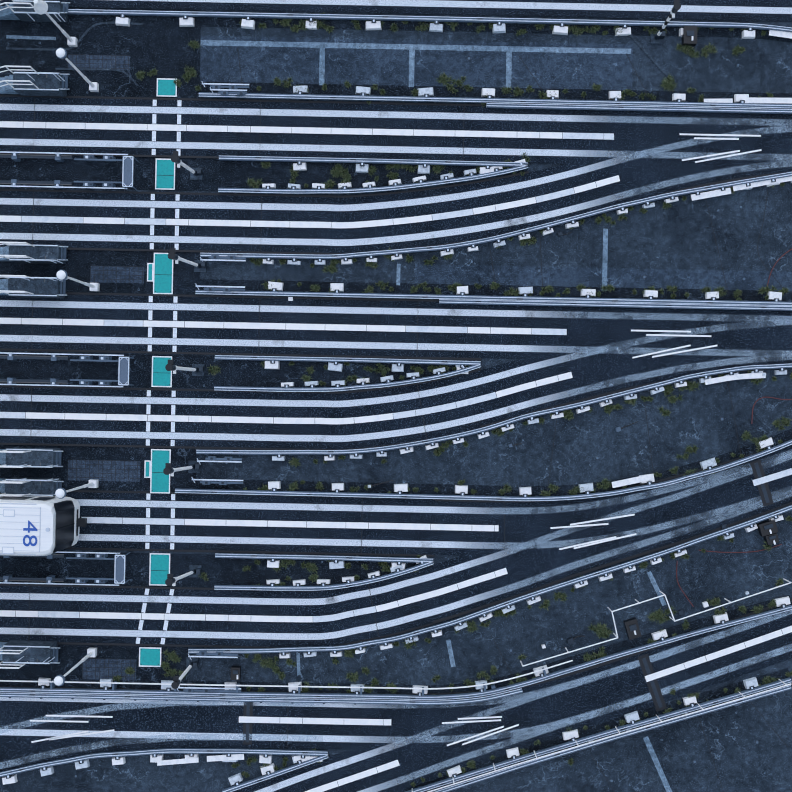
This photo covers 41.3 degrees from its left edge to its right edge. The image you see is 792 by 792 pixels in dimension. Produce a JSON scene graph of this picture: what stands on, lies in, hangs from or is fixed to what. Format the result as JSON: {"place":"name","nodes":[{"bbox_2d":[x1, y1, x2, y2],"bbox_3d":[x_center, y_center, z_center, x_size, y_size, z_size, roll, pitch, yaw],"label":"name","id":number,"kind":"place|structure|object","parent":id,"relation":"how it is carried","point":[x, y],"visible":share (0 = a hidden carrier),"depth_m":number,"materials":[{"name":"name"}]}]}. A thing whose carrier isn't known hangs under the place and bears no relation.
{"place":"outdoors","nodes":[
{"label":"outdoors","id":0,"kind":"place"},
{"bbox_2d":[0,7,791,791],"bbox_3d":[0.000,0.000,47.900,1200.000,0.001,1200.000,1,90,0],"label":"ground","id":1,"kind":"structure","parent":0,"point":[724,751],"depth_m":47.90,"materials":[{"name":"concrete"}]},
{"bbox_2d":[136,78,181,666],"bbox_3d":[-10.763,-1.066,47.844,1.720,0.112,26.868,1,90,0],"label":"pedestrian crossing","id":2,"kind":"object","parent":1,"relation":"on","point":[160,272],"visible":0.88,"depth_m":47.80,"materials":[{"name":"paint"}]},
{"bbox_2d":[163,461,200,475],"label":"signal post","id":3,"kind":"object","parent":1,"relation":"on","point":[193,467],"visible":1,"depth_m":46.82,"materials":[{"name":"metal"}]},
{"bbox_2d":[0,0,791,791],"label":"running surfaces","id":4,"kind":"object","parent":1,"relation":"on","point":[768,336],"visible":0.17,"depth_m":47.85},
{"bbox_2d":[0,495,86,555],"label":"train car","id":5,"kind":"object","parent":4,"relation":"on","point":[38,525],"visible":0.96,"depth_m":44.60,"materials":[{"name":"white painted metal"},{"name":"glass"},{"name":"dark rubber"}]},
{"bbox_2d":[0,0,791,791],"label":"worn strips","id":6,"kind":"object","parent":4,"relation":"on","point":[172,736],"visible":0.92,"depth_m":47.83,"materials":[{"name":"grey metal"}]},
{"bbox_2d":[30,133,761,745],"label":"switch guide plates","id":7,"kind":"object","parent":4,"relation":"on","point":[550,527],"visible":0.98,"depth_m":47.78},
{"bbox_2d":[0,121,791,791],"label":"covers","id":8,"kind":"object","parent":4,"relation":"on","point":[314,421],"visible":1,"depth_m":47.78,"materials":[{"name":"white metal"}]},
{"bbox_2d":[0,7,791,791],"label":"island beds","id":9,"kind":"object","parent":1,"relation":"on","point":[162,47],"visible":0.5,"depth_m":47.89,"materials":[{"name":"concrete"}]},
{"bbox_2d":[0,640,59,668],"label":"stairs","id":10,"kind":"structure","parent":9,"relation":"on","point":[17,652],"depth_m":46.85,"materials":[{"name":"metal"}]},
{"bbox_2d":[0,448,62,467],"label":"inspection platform","id":11,"kind":"structure","parent":9,"relation":"on","point":[30,457],"depth_m":46.85,"materials":[{"name":"metal"}]},
{"bbox_2d":[0,477,63,496],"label":"inspection platform","id":12,"kind":"structure","parent":9,"relation":"on","point":[19,486],"depth_m":46.85,"materials":[{"name":"metal"}]},
{"bbox_2d":[0,275,66,297],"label":"stairs","id":13,"kind":"structure","parent":9,"relation":"on","point":[21,286],"depth_m":46.85,"materials":[{"name":"metal"}]},
{"bbox_2d":[0,242,67,263],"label":"inspection platform","id":14,"kind":"structure","parent":9,"relation":"on","point":[22,252],"depth_m":46.85,"materials":[{"name":"metal"}]},
{"bbox_2d":[0,65,69,96],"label":"stairs","id":15,"kind":"structure","parent":9,"relation":"on","point":[35,83],"depth_m":46.85,"materials":[{"name":"metal"}]},
{"bbox_2d":[0,0,69,21],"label":"stairs","id":16,"kind":"structure","parent":9,"relation":"on","point":[24,10],"depth_m":47.00,"materials":[{"name":"metal"}]},
{"bbox_2d":[33,0,77,46],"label":"lamp post","id":17,"kind":"object","parent":9,"relation":"on","point":[40,7],"visible":1,"depth_m":44.30,"materials":[{"name":"white metal"}]},
{"bbox_2d":[54,648,96,685],"bbox_3d":[-13.805,11.668,45.380,0.455,5.040,0.450,1,90,0],"label":"lamp post","id":18,"kind":"object","parent":9,"relation":"on","point":[59,680],"visible":1,"depth_m":45.03,"materials":[{"name":"white metal"}]},
{"bbox_2d":[55,479,97,498],"bbox_3d":[-13.745,3.988,45.380,0.455,5.040,0.450,1,90,0],"label":"lamp post","id":19,"kind":"object","parent":9,"relation":"on","point":[60,493],"visible":1,"depth_m":44.85,"materials":[{"name":"white metal"}]},
{"bbox_2d":[56,47,98,91],"bbox_3d":[-13.721,-14.053,45.380,0.455,5.040,0.450,1,90,0],"label":"lamp post","id":20,"kind":"object","parent":9,"relation":"on","point":[61,52],"visible":1,"depth_m":45.15,"materials":[{"name":"white metal"}]},
{"bbox_2d":[56,270,99,290],"bbox_3d":[-13.697,-4.956,45.380,0.455,5.040,0.450,1,90,0],"label":"lamp post","id":21,"kind":"object","parent":9,"relation":"on","point":[61,275],"visible":1,"depth_m":44.77,"materials":[{"name":"white metal"}]},
{"bbox_2d":[0,81,248,692],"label":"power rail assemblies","id":22,"kind":"object","parent":9,"relation":"on","point":[123,377],"visible":0.98,"depth_m":47.44,"materials":[{"name":"metal"}]},
{"bbox_2d":[165,565,201,585],"bbox_3d":[-9.320,7.910,46.185,0.936,3.430,0.698,1,90,0],"label":"signal post","id":23,"kind":"object","parent":9,"relation":"on","point":[194,571],"visible":1,"depth_m":46.75,"materials":[{"name":"metal"}]},
{"bbox_2d":[165,359,204,375],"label":"signal post","id":24,"kind":"object","parent":9,"relation":"on","point":[197,369],"visible":1,"depth_m":46.89,"materials":[{"name":"metal"}]},
{"bbox_2d":[171,657,198,688],"bbox_3d":[-9.278,12.212,46.185,0.565,3.430,0.584,1,90,0],"label":"signal post","id":25,"kind":"object","parent":9,"relation":"on","point":[193,664],"visible":1,"depth_m":47.15,"materials":[{"name":"metal"}]},
{"bbox_2d":[171,151,202,179],"bbox_3d":[-9.179,-10.113,46.185,0.738,3.430,0.585,1,90,0],"label":"signal post","id":26,"kind":"object","parent":9,"relation":"on","point":[196,173],"visible":1,"depth_m":46.99,"materials":[{"name":"metal"}]},
{"bbox_2d":[168,248,206,272],"bbox_3d":[-9.157,-5.961,46.185,1.055,3.430,0.629,1,90,0],"label":"signal post","id":27,"kind":"object","parent":9,"relation":"on","point":[199,265],"visible":0.94,"depth_m":46.72,"materials":[{"name":"metal"}]},
{"bbox_2d":[0,22,791,791],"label":"yard equipment","id":28,"kind":"object","parent":9,"relation":"on","point":[768,530],"visible":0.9,"depth_m":47.51,"materials":[{"name":"white metal"}]},
{"bbox_2d":[650,0,680,43],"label":"signal post","id":29,"kind":"object","parent":9,"relation":"on","point":[658,37],"visible":0.98,"depth_m":46.86,"materials":[{"name":"metal"}]},
{"bbox_2d":[0,8,791,791],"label":"guide rails","id":30,"kind":"object","parent":1,"relation":"on","point":[480,696],"visible":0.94,"depth_m":47.60,"materials":[{"name":"metal"}]},
{"bbox_2d":[0,94,791,694],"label":"edge gutters","id":31,"kind":"object","parent":1,"relation":"on","point":[314,392],"visible":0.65,"depth_m":47.81,"materials":[{"name":"grey concrete"}]},
{"bbox_2d":[2,17,791,784],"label":"rail support blocks","id":32,"kind":"structure","parent":1,"relation":"on","point":[640,479],"depth_m":47.70,"materials":[{"name":"white paint"}]},
{"bbox_2d":[6,35,787,791],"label":"slabs","id":33,"kind":"structure","parent":1,"relation":"on","point":[126,471],"depth_m":47.88,"materials":[{"name":"grey concrete"}]},
{"bbox_2d":[113,12,791,786],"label":"weeds","id":34,"kind":"object","parent":1,"relation":"on","point":[569,414],"visible":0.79,"depth_m":47.79,"materials":[{"name":"green plant"}]}
]}

